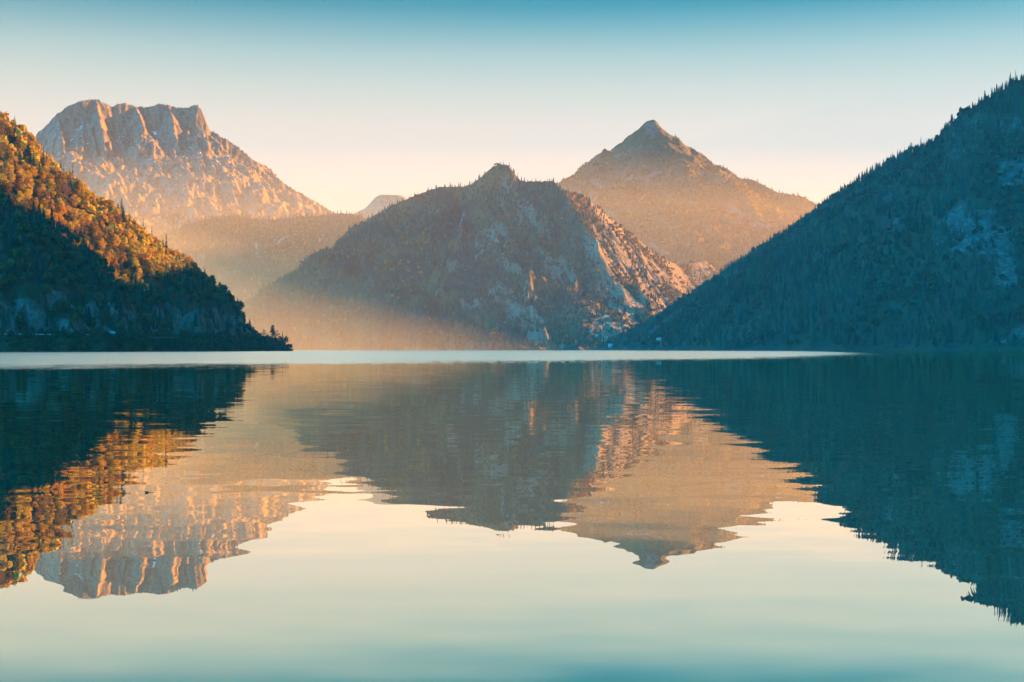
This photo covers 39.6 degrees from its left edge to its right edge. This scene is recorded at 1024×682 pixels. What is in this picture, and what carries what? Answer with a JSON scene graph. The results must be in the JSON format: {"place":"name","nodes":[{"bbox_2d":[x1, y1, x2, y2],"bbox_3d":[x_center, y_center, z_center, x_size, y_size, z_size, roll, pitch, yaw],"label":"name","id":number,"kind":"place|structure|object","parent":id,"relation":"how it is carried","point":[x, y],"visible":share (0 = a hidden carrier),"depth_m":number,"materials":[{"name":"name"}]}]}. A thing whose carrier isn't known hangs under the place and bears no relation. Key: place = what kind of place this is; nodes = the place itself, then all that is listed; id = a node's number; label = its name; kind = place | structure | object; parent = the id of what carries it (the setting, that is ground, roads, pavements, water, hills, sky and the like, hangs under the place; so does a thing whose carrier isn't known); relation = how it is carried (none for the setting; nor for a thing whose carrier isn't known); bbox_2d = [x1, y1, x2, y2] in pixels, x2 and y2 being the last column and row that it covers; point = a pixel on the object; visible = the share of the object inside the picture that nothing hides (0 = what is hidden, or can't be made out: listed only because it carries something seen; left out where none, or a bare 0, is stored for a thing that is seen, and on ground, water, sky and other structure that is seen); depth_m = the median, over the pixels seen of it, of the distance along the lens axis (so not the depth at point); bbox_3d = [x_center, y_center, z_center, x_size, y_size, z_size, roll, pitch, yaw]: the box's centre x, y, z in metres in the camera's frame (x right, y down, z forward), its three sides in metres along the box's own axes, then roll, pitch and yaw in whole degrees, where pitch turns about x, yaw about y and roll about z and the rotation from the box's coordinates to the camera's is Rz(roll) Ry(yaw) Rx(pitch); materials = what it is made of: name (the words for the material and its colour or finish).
{"place":"outdoors","nodes":[
{"label":"outdoors","id":0,"kind":"place"},
{"bbox_2d":[2,335,232,339],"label":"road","id":1,"kind":"structure","parent":0,"point":[103,336],"depth_m":1092.00,"materials":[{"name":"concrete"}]},
{"bbox_2d":[0,122,292,351],"bbox_3d":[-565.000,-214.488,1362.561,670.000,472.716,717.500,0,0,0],"label":"wooded hill","id":2,"kind":"structure","parent":0,"point":[30,302],"depth_m":1114.47,"materials":[{"name":"green plant"}]},
{"bbox_2d":[0,125,6,134],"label":"autumn tree","id":3,"kind":"object","parent":2,"relation":"on","point":[2,131],"visible":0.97,"depth_m":1260.56,"materials":[{"name":"orange plant"}]},
{"bbox_2d":[0,173,8,188],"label":"autumn tree","id":4,"kind":"object","parent":2,"relation":"on","point":[2,179],"visible":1,"depth_m":1143.08,"materials":[{"name":"orange plant"}]},
{"bbox_2d":[1,162,12,175],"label":"autumn tree","id":5,"kind":"object","parent":2,"relation":"on","point":[8,164],"visible":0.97,"depth_m":1162.53,"materials":[{"name":"orange plant"}]},
{"bbox_2d":[3,179,11,192],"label":"autumn tree","id":6,"kind":"object","parent":2,"relation":"on","point":[8,185],"visible":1,"depth_m":1144.68,"materials":[{"name":"orange plant"}]},
{"bbox_2d":[3,148,13,159],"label":"autumn tree","id":7,"kind":"object","parent":2,"relation":"on","point":[6,154],"visible":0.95,"depth_m":1198.54,"materials":[{"name":"orange plant"}]},
{"bbox_2d":[4,123,12,134],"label":"autumn tree","id":8,"kind":"object","parent":2,"relation":"on","point":[8,129],"visible":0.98,"depth_m":1271.65,"materials":[{"name":"orange plant"}]},
{"bbox_2d":[8,172,15,186],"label":"autumn tree","id":9,"kind":"object","parent":2,"relation":"on","point":[12,178],"visible":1,"depth_m":1151.10,"materials":[{"name":"orange plant"}]},
{"bbox_2d":[14,181,22,191],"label":"autumn tree","id":10,"kind":"object","parent":2,"relation":"on","point":[19,185],"visible":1,"depth_m":1153.00,"materials":[{"name":"brown plant"}]},
{"bbox_2d":[14,165,22,174],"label":"autumn tree","id":11,"kind":"object","parent":2,"relation":"on","point":[18,168],"visible":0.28,"depth_m":1197.03,"materials":[{"name":"orange plant"}]},
{"bbox_2d":[15,172,22,182],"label":"autumn tree","id":12,"kind":"object","parent":2,"relation":"on","point":[18,177],"visible":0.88,"depth_m":1165.82,"materials":[{"name":"orange plant"}]},
{"bbox_2d":[14,191,24,202],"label":"autumn tree","id":13,"kind":"object","parent":2,"relation":"on","point":[20,195],"visible":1,"depth_m":1148.61,"materials":[{"name":"orange plant"}]},
{"bbox_2d":[20,184,26,192],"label":"autumn tree","id":14,"kind":"object","parent":2,"relation":"on","point":[24,188],"visible":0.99,"depth_m":1157.77,"materials":[{"name":"orange plant"}]},
{"bbox_2d":[21,162,30,173],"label":"autumn tree","id":15,"kind":"object","parent":2,"relation":"on","point":[25,168],"visible":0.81,"depth_m":1228.12,"materials":[{"name":"orange plant"}]},
{"bbox_2d":[23,202,29,209],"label":"autumn tree","id":16,"kind":"object","parent":2,"relation":"on","point":[26,206],"visible":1,"depth_m":1146.27,"materials":[{"name":"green plant"}]},
{"bbox_2d":[22,189,31,201],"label":"autumn tree","id":17,"kind":"object","parent":2,"relation":"on","point":[26,195],"visible":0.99,"depth_m":1157.27,"materials":[{"name":"orange plant"}]},
{"bbox_2d":[23,170,32,180],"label":"autumn tree","id":18,"kind":"object","parent":2,"relation":"on","point":[27,174],"visible":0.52,"depth_m":1214.13,"materials":[{"name":"orange plant"}]},
{"bbox_2d":[26,135,31,154],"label":"spruce tree","id":19,"kind":"object","parent":2,"relation":"on","point":[28,147],"visible":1,"depth_m":1265.47,"materials":[{"name":"green plant"}]},
{"bbox_2d":[26,199,32,212],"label":"autumn tree","id":20,"kind":"object","parent":2,"relation":"on","point":[29,202],"visible":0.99,"depth_m":1151.85,"materials":[{"name":"brown plant"}]},
{"bbox_2d":[28,149,32,164],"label":"spruce tree","id":21,"kind":"object","parent":2,"relation":"on","point":[30,159],"visible":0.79,"depth_m":1257.71,"materials":[{"name":"green plant"}]},
{"bbox_2d":[31,166,37,180],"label":"autumn tree","id":22,"kind":"object","parent":2,"relation":"on","point":[33,172],"visible":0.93,"depth_m":1231.08,"materials":[{"name":"orange plant"}]},
{"bbox_2d":[32,153,37,173],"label":"spruce tree","id":23,"kind":"object","parent":2,"relation":"on","point":[33,161],"visible":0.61,"depth_m":1251.63,"materials":[{"name":"green plant"}]},
{"bbox_2d":[33,188,41,199],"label":"autumn tree","id":24,"kind":"object","parent":2,"relation":"on","point":[40,193],"visible":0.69,"depth_m":1194.11,"materials":[{"name":"brown plant"}]},
{"bbox_2d":[36,162,41,179],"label":"spruce tree","id":25,"kind":"object","parent":2,"relation":"on","point":[39,170],"visible":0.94,"depth_m":1244.85,"materials":[{"name":"green plant"}]},
{"bbox_2d":[37,170,45,183],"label":"autumn tree","id":26,"kind":"object","parent":2,"relation":"on","point":[43,176],"visible":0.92,"depth_m":1242.14,"materials":[{"name":"orange plant"}]},
{"bbox_2d":[37,184,46,192],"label":"autumn tree","id":27,"kind":"object","parent":2,"relation":"on","point":[42,187],"visible":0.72,"depth_m":1221.26,"materials":[{"name":"orange plant"}]},
{"bbox_2d":[41,149,46,170],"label":"spruce tree","id":28,"kind":"object","parent":2,"relation":"on","point":[43,156],"visible":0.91,"depth_m":1264.20,"materials":[{"name":"green plant"}]},
{"bbox_2d":[40,200,48,209],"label":"autumn tree","id":29,"kind":"object","parent":2,"relation":"on","point":[45,203],"visible":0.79,"depth_m":1170.17,"materials":[{"name":"orange plant"}]},
{"bbox_2d":[41,159,49,168],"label":"autumn tree","id":30,"kind":"object","parent":2,"relation":"on","point":[47,165],"visible":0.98,"depth_m":1262.48,"materials":[{"name":"orange plant"}]},
{"bbox_2d":[41,165,50,175],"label":"autumn tree","id":31,"kind":"object","parent":2,"relation":"on","point":[46,170],"visible":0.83,"depth_m":1252.88,"materials":[{"name":"orange plant"}]},
{"bbox_2d":[46,173,54,182],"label":"autumn tree","id":32,"kind":"object","parent":2,"relation":"on","point":[49,176],"visible":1,"depth_m":1236.88,"materials":[{"name":"orange plant"}]},
{"bbox_2d":[45,178,56,194],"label":"autumn tree","id":33,"kind":"object","parent":2,"relation":"on","point":[51,184],"visible":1,"depth_m":1231.75,"materials":[{"name":"orange plant"}]},
{"bbox_2d":[47,187,55,197],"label":"autumn tree","id":34,"kind":"object","parent":2,"relation":"on","point":[51,189],"visible":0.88,"depth_m":1227.47,"materials":[{"name":"orange plant"}]},
{"bbox_2d":[49,166,56,176],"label":"autumn tree","id":35,"kind":"object","parent":2,"relation":"on","point":[53,171],"visible":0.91,"depth_m":1258.38,"materials":[{"name":"orange plant"}]},
{"bbox_2d":[49,204,56,211],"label":"autumn tree","id":36,"kind":"object","parent":2,"relation":"on","point":[52,206],"visible":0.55,"depth_m":1197.15,"materials":[{"name":"orange plant"}]},
{"bbox_2d":[53,212,59,221],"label":"autumn tree","id":37,"kind":"object","parent":2,"relation":"on","point":[55,215],"visible":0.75,"depth_m":1173.49,"materials":[{"name":"orange plant"}]},
{"bbox_2d":[55,183,61,198],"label":"autumn tree","id":38,"kind":"object","parent":2,"relation":"on","point":[57,188],"visible":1,"depth_m":1233.28,"materials":[{"name":"brown plant"}]},
{"bbox_2d":[55,198,64,208],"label":"autumn tree","id":39,"kind":"object","parent":2,"relation":"on","point":[60,199],"visible":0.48,"depth_m":1219.85,"materials":[{"name":"orange plant"}]},
{"bbox_2d":[54,202,67,213],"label":"autumn tree","id":40,"kind":"object","parent":2,"relation":"on","point":[60,207],"visible":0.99,"depth_m":1203.64,"materials":[{"name":"orange plant"}]},
{"bbox_2d":[56,171,65,182],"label":"autumn tree","id":41,"kind":"object","parent":2,"relation":"on","point":[61,175],"visible":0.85,"depth_m":1259.47,"materials":[{"name":"orange plant"}]},
{"bbox_2d":[55,214,67,223],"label":"autumn tree","id":42,"kind":"object","parent":2,"relation":"on","point":[63,220],"visible":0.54,"depth_m":1190.08,"materials":[{"name":"orange plant"}]},
{"bbox_2d":[65,205,71,214],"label":"autumn tree","id":43,"kind":"object","parent":2,"relation":"on","point":[68,209],"visible":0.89,"depth_m":1222.63,"materials":[{"name":"orange plant"}]},
{"bbox_2d":[66,181,71,196],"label":"spruce tree","id":44,"kind":"object","parent":2,"relation":"on","point":[69,193],"visible":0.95,"depth_m":1250.83,"materials":[{"name":"green plant"}]},
{"bbox_2d":[68,173,74,197],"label":"spruce tree","id":45,"kind":"object","parent":2,"relation":"on","point":[71,187],"visible":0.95,"depth_m":1253.67,"materials":[{"name":"green plant"}]},
{"bbox_2d":[68,195,75,208],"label":"autumn tree","id":46,"kind":"object","parent":2,"relation":"on","point":[73,200],"visible":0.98,"depth_m":1235.70,"materials":[{"name":"orange plant"}]},
{"bbox_2d":[69,208,80,220],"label":"autumn tree","id":47,"kind":"object","parent":2,"relation":"on","point":[76,210],"visible":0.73,"depth_m":1227.09,"materials":[{"name":"orange plant"}]},
{"bbox_2d":[71,194,79,207],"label":"autumn tree","id":48,"kind":"object","parent":2,"relation":"on","point":[75,199],"visible":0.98,"depth_m":1244.51,"materials":[{"name":"orange plant"}]},
{"bbox_2d":[72,220,79,232],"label":"autumn tree","id":49,"kind":"object","parent":2,"relation":"on","point":[75,222],"visible":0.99,"depth_m":1205.99,"materials":[{"name":"orange plant"}]},
{"bbox_2d":[74,223,82,232],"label":"autumn tree","id":50,"kind":"object","parent":2,"relation":"on","point":[77,228],"visible":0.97,"depth_m":1205.12,"materials":[{"name":"brown plant"}]},
{"bbox_2d":[77,181,87,192],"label":"autumn tree","id":51,"kind":"object","parent":2,"relation":"on","point":[81,184],"visible":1,"depth_m":1266.11,"materials":[{"name":"orange plant"}]},
{"bbox_2d":[78,213,86,224],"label":"autumn tree","id":52,"kind":"object","parent":2,"relation":"on","point":[81,217],"visible":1,"depth_m":1219.87,"materials":[{"name":"orange plant"}]},
{"bbox_2d":[80,191,88,200],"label":"autumn tree","id":53,"kind":"object","parent":2,"relation":"on","point":[83,194],"visible":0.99,"depth_m":1259.51,"materials":[{"name":"orange plant"}]},
{"bbox_2d":[86,190,92,200],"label":"autumn tree","id":54,"kind":"object","parent":2,"relation":"on","point":[89,194],"visible":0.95,"depth_m":1264.35,"materials":[{"name":"orange plant"}]},
{"bbox_2d":[89,226,95,245],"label":"spruce tree","id":55,"kind":"object","parent":2,"relation":"on","point":[91,240],"visible":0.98,"depth_m":1209.10,"materials":[{"name":"green plant"}]},
{"bbox_2d":[88,223,96,234],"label":"autumn tree","id":56,"kind":"object","parent":2,"relation":"on","point":[93,230],"visible":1,"depth_m":1214.43,"materials":[{"name":"brown plant"}]},
{"bbox_2d":[94,225,101,236],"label":"autumn tree","id":57,"kind":"object","parent":2,"relation":"on","point":[99,232],"visible":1,"depth_m":1219.30,"materials":[{"name":"orange plant"}]},
{"bbox_2d":[98,238,106,251],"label":"autumn tree","id":58,"kind":"object","parent":2,"relation":"on","point":[101,243],"visible":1,"depth_m":1215.44,"materials":[{"name":"orange plant"}]},
{"bbox_2d":[102,234,108,244],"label":"autumn tree","id":59,"kind":"object","parent":2,"relation":"on","point":[106,239],"visible":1,"depth_m":1223.16,"materials":[{"name":"brown plant"}]},
{"bbox_2d":[104,251,112,261],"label":"autumn tree","id":60,"kind":"object","parent":2,"relation":"on","point":[107,255],"visible":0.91,"depth_m":1209.57,"materials":[{"name":"orange plant"}]},
{"bbox_2d":[103,247,113,261],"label":"autumn tree","id":61,"kind":"object","parent":2,"relation":"on","point":[107,249],"visible":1,"depth_m":1216.45,"materials":[{"name":"orange plant"}]},
{"bbox_2d":[108,238,114,247],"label":"autumn tree","id":62,"kind":"object","parent":2,"relation":"on","point":[111,242],"visible":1,"depth_m":1228.83,"materials":[{"name":"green plant"}]},
{"bbox_2d":[110,257,118,266],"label":"autumn tree","id":63,"kind":"object","parent":2,"relation":"on","point":[115,261],"visible":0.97,"depth_m":1215.05,"materials":[{"name":"brown plant"}]},
{"bbox_2d":[112,234,121,250],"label":"autumn tree","id":64,"kind":"object","parent":2,"relation":"on","point":[116,238],"visible":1,"depth_m":1230.50,"materials":[{"name":"orange plant"}]},
{"bbox_2d":[114,212,122,223],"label":"autumn tree","id":65,"kind":"object","parent":2,"relation":"on","point":[117,216],"visible":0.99,"depth_m":1277.64,"materials":[{"name":"brown plant"}]},
{"bbox_2d":[120,197,122,218],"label":"spruce tree","id":66,"kind":"object","parent":2,"relation":"on","point":[121,206],"visible":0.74,"depth_m":1366.80,"materials":[{"name":"green plant"}]},
{"bbox_2d":[119,246,124,252],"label":"autumn tree","id":67,"kind":"object","parent":2,"relation":"on","point":[121,248],"visible":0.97,"depth_m":1235.01,"materials":[{"name":"brown plant"}]},
{"bbox_2d":[118,252,126,264],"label":"autumn tree","id":68,"kind":"object","parent":2,"relation":"on","point":[124,258],"visible":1,"depth_m":1224.52,"materials":[{"name":"brown plant"}]},
{"bbox_2d":[121,208,127,226],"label":"spruce tree","id":69,"kind":"object","parent":2,"relation":"on","point":[123,218],"visible":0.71,"depth_m":1352.30,"materials":[{"name":"green plant"}]},
{"bbox_2d":[121,274,129,282],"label":"autumn tree","id":70,"kind":"object","parent":2,"relation":"on","point":[125,276],"visible":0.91,"depth_m":1210.86,"materials":[{"name":"orange plant"}]},
{"bbox_2d":[123,268,130,278],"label":"autumn tree","id":71,"kind":"object","parent":2,"relation":"on","point":[127,272],"visible":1,"depth_m":1219.34,"materials":[{"name":"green plant"}]},
{"bbox_2d":[125,248,130,267],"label":"spruce tree","id":72,"kind":"object","parent":2,"relation":"on","point":[127,261],"visible":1,"depth_m":1227.98,"materials":[{"name":"green plant"}]},
{"bbox_2d":[0,112,257,334],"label":"forest","id":73,"kind":"object","parent":2,"relation":"on","point":[220,294],"visible":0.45,"depth_m":1158.26,"materials":[{"name":"green plant"}]},
{"bbox_2d":[131,258,139,271],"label":"autumn tree","id":74,"kind":"object","parent":2,"relation":"on","point":[135,263],"visible":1,"depth_m":1230.50,"materials":[{"name":"orange plant"}]},
{"bbox_2d":[132,273,143,284],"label":"autumn tree","id":75,"kind":"object","parent":2,"relation":"on","point":[137,278],"visible":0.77,"depth_m":1223.88,"materials":[{"name":"orange plant"}]},
{"bbox_2d":[134,248,142,260],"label":"autumn tree","id":76,"kind":"object","parent":2,"relation":"on","point":[137,252],"visible":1,"depth_m":1242.05,"materials":[{"name":"orange plant"}]},
{"bbox_2d":[135,268,143,276],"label":"autumn tree","id":77,"kind":"object","parent":2,"relation":"on","point":[139,271],"visible":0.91,"depth_m":1227.25,"materials":[{"name":"orange plant"}]},
{"bbox_2d":[137,253,148,265],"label":"autumn tree","id":78,"kind":"object","parent":2,"relation":"on","point":[141,257],"visible":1,"depth_m":1238.76,"materials":[{"name":"brown plant"}]},
{"bbox_2d":[141,259,151,274],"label":"autumn tree","id":79,"kind":"object","parent":2,"relation":"on","point":[148,264],"visible":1,"depth_m":1239.15,"materials":[{"name":"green plant"}]},
{"bbox_2d":[0,325,293,349],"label":"shrubbery","id":80,"kind":"object","parent":2,"relation":"on","point":[203,336],"visible":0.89,"depth_m":1166.37,"materials":[{"name":"green plant"}]},
{"bbox_2d":[270,325,274,336],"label":"spruce tree","id":81,"kind":"object","parent":2,"relation":"on","point":[272,330],"visible":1,"depth_m":1561.82,"materials":[{"name":"green plant"}]},
{"bbox_2d":[33,99,333,236],"bbox_3d":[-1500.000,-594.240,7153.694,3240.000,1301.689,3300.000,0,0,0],"label":"rock massif mountain","id":82,"kind":"structure","parent":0,"point":[159,169],"depth_m":7043.80,"materials":[{"name":"brown stone"}]},
{"bbox_2d":[159,213,366,301],"bbox_3d":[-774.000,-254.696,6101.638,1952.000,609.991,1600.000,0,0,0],"label":"wooded ridge hill","id":83,"kind":"structure","parent":0,"point":[200,258],"depth_m":6010.69,"materials":[{"name":"brown plant"}]},
{"bbox_2d":[156,210,367,300],"bbox_3d":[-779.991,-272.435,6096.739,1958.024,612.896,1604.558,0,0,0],"label":"forest","id":84,"kind":"object","parent":83,"relation":"on","point":[244,256],"visible":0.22,"depth_m":6019.82,"materials":[{"name":"brown plant"}]},
{"bbox_2d":[354,195,406,218],"bbox_3d":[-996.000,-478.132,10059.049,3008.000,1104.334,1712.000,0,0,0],"label":"mountain","id":85,"kind":"structure","parent":0,"point":[379,203],"depth_m":9948.32,"materials":[{"name":"brown stone"}]},
{"bbox_2d":[242,164,718,349],"bbox_3d":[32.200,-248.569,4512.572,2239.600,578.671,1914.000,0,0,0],"label":"mountain","id":86,"kind":"structure","parent":0,"point":[532,211],"depth_m":3988.38,"materials":[{"name":"stone"}]},
{"bbox_2d":[241,163,719,348],"bbox_3d":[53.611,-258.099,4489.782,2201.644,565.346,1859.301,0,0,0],"label":"forest","id":87,"kind":"object","parent":86,"relation":"on","point":[633,241],"visible":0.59,"depth_m":4007.63,"materials":[{"name":"green plant"}]},
{"bbox_2d":[0,350,1023,681],"bbox_3d":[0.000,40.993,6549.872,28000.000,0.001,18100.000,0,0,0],"label":"lake","id":88,"kind":"structure","parent":0,"point":[536,516],"depth_m":14.48,"materials":[{"name":"liquid"}]},
{"bbox_2d":[0,0,1023,213],"label":"sky","id":89,"kind":"structure","parent":0,"point":[349,103],"materials":[{"name":"blue"}]},
{"bbox_2d":[558,120,814,271],"bbox_3d":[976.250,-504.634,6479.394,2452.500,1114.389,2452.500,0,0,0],"label":"pointed mountain","id":90,"kind":"structure","parent":0,"point":[652,134],"depth_m":6298.09,"materials":[{"name":"brown stone"}]},
{"bbox_2d":[557,136,818,270],"bbox_3d":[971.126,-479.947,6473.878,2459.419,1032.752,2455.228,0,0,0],"label":"forest","id":91,"kind":"object","parent":90,"relation":"on","point":[567,180],"visible":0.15,"depth_m":6233.59,"materials":[{"name":"brown plant"}]},
{"bbox_2d":[592,82,1023,350],"bbox_3d":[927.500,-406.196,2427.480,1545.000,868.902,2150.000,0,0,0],"label":"shaded mountain","id":92,"kind":"structure","parent":0,"point":[1005,246],"depth_m":1914.39,"materials":[{"name":"green plant"}]},
{"bbox_2d":[595,74,1023,347],"bbox_3d":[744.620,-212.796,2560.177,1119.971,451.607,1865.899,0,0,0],"label":"forest","id":93,"kind":"object","parent":92,"relation":"on","point":[891,173],"visible":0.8,"depth_m":1991.92,"materials":[{"name":"green plant"}]}
]}

